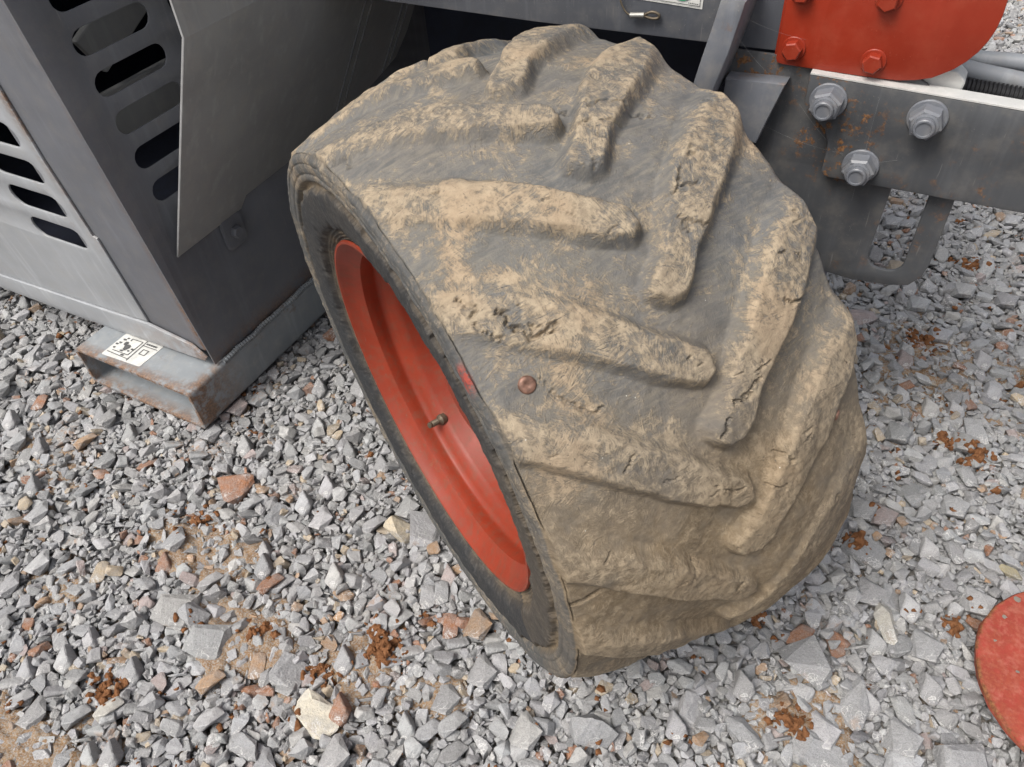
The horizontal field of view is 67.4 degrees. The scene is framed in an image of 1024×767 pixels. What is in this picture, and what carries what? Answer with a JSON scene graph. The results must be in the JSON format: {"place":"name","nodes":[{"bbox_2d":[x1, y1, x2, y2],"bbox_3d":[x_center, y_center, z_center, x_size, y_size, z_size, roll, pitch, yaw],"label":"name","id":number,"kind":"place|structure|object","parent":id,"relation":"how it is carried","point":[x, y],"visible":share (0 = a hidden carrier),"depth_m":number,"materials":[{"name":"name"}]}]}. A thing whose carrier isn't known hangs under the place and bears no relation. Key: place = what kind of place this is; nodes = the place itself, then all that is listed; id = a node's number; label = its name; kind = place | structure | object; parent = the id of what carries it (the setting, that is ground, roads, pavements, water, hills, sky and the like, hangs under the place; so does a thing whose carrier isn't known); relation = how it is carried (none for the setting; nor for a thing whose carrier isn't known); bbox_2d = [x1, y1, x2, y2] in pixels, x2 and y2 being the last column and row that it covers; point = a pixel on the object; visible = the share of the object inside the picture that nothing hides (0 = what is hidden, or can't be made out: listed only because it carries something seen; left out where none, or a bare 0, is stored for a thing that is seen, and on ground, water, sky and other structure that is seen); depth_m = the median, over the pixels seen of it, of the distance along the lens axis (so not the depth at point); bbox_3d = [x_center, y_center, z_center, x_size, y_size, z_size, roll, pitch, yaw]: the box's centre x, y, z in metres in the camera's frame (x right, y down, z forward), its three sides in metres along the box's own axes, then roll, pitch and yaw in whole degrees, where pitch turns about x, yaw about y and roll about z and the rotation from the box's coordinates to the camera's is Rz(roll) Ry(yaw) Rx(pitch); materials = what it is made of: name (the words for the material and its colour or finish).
{"place":"outdoors","nodes":[
{"label":"outdoors","id":0,"kind":"place"},
{"bbox_2d":[0,0,1023,766],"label":"gravel ground","id":1,"kind":"structure","parent":0,"point":[316,540],"depth_m":1.12,"materials":[{"name":"grey gravel"}]},
{"bbox_2d":[95,667,128,704],"bbox_3d":[-0.548,0.417,1.049,0.051,0.022,0.046,18,50,21],"label":"earth clod","id":2,"kind":"object","parent":1,"relation":"on","point":[103,693],"visible":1,"depth_m":1.05,"materials":[{"name":"brown soil"}]},
{"bbox_2d":[190,510,213,525],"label":"earth clod","id":3,"kind":"object","parent":1,"relation":"on","point":[197,520],"visible":1,"depth_m":1.24,"materials":[{"name":"brown soil"}]},
{"bbox_2d":[245,621,272,641],"bbox_3d":[-0.361,0.352,1.093,0.042,0.021,0.020,-27,49,-20],"label":"earth clod","id":4,"kind":"object","parent":1,"relation":"on","point":[263,628],"visible":1,"depth_m":1.09,"materials":[{"name":"brown soil"}]},
{"bbox_2d":[305,663,333,679],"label":"earth clod","id":5,"kind":"object","parent":1,"relation":"on","point":[319,669],"visible":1,"depth_m":1.05,"materials":[{"name":"brown soil"}]},
{"bbox_2d":[363,623,401,668],"bbox_3d":[-0.185,0.364,1.065,0.070,0.034,0.051,18,50,21],"label":"earth clod","id":6,"kind":"object","parent":1,"relation":"on","point":[384,646],"visible":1,"depth_m":1.06,"materials":[{"name":"brown soil"}]},
{"bbox_2d":[0,0,1023,677],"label":"grey machine","id":7,"kind":"object","parent":1,"relation":"on","point":[556,270],"visible":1,"depth_m":0.76,"materials":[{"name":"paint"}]},
{"bbox_2d":[751,611,766,628],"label":"earth clod","id":8,"kind":"object","parent":1,"relation":"on","point":[755,622],"visible":0.57,"depth_m":1.06,"materials":[{"name":"brown soil"}]},
{"bbox_2d":[773,701,813,734],"bbox_3d":[0.354,0.423,0.963,0.049,0.028,0.035,18,50,21],"label":"earth clod","id":9,"kind":"object","parent":1,"relation":"on","point":[795,723],"visible":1,"depth_m":0.95,"materials":[{"name":"brown soil"}]},
{"bbox_2d":[848,530,868,549],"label":"earth clod","id":10,"kind":"object","parent":1,"relation":"on","point":[860,542],"visible":1,"depth_m":1.12,"materials":[{"name":"brown soil"}]},
{"bbox_2d":[905,331,934,347],"bbox_3d":[0.759,-0.080,1.427,0.049,0.021,0.045,-1,46,4],"label":"earth clod","id":11,"kind":"object","parent":1,"relation":"on","point":[926,339],"visible":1,"depth_m":1.43,"materials":[{"name":"brown soil"}]},
{"bbox_2d":[936,430,960,450],"bbox_3d":[0.713,0.094,1.258,0.025,0.030,0.041,-15,46,-10],"label":"earth clod","id":12,"kind":"object","parent":1,"relation":"on","point":[941,435],"visible":1,"depth_m":1.26,"materials":[{"name":"brown soil"}]},
{"bbox_2d":[940,616,964,637],"bbox_3d":[0.597,0.330,1.043,0.029,0.021,0.037,18,50,21],"label":"earth clod","id":13,"kind":"object","parent":1,"relation":"on","point":[956,626],"visible":1,"depth_m":1.04,"materials":[{"name":"brown soil"}]},
{"bbox_2d":[946,257,979,271],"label":"earth clod","id":14,"kind":"object","parent":1,"relation":"on","point":[975,263],"visible":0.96,"depth_m":1.57,"materials":[{"name":"brown soil"}]},
{"bbox_2d":[956,439,985,465],"bbox_3d":[0.736,0.115,1.230,0.038,0.038,0.048,18,50,21],"label":"earth clod","id":15,"kind":"object","parent":1,"relation":"on","point":[978,455],"visible":1,"depth_m":1.23,"materials":[{"name":"brown soil"}]},
{"bbox_2d":[974,592,1023,751],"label":"red disc","id":16,"kind":"object","parent":1,"relation":"on","point":[999,655],"visible":1,"depth_m":0.97,"materials":[{"name":"paint"}]}
]}

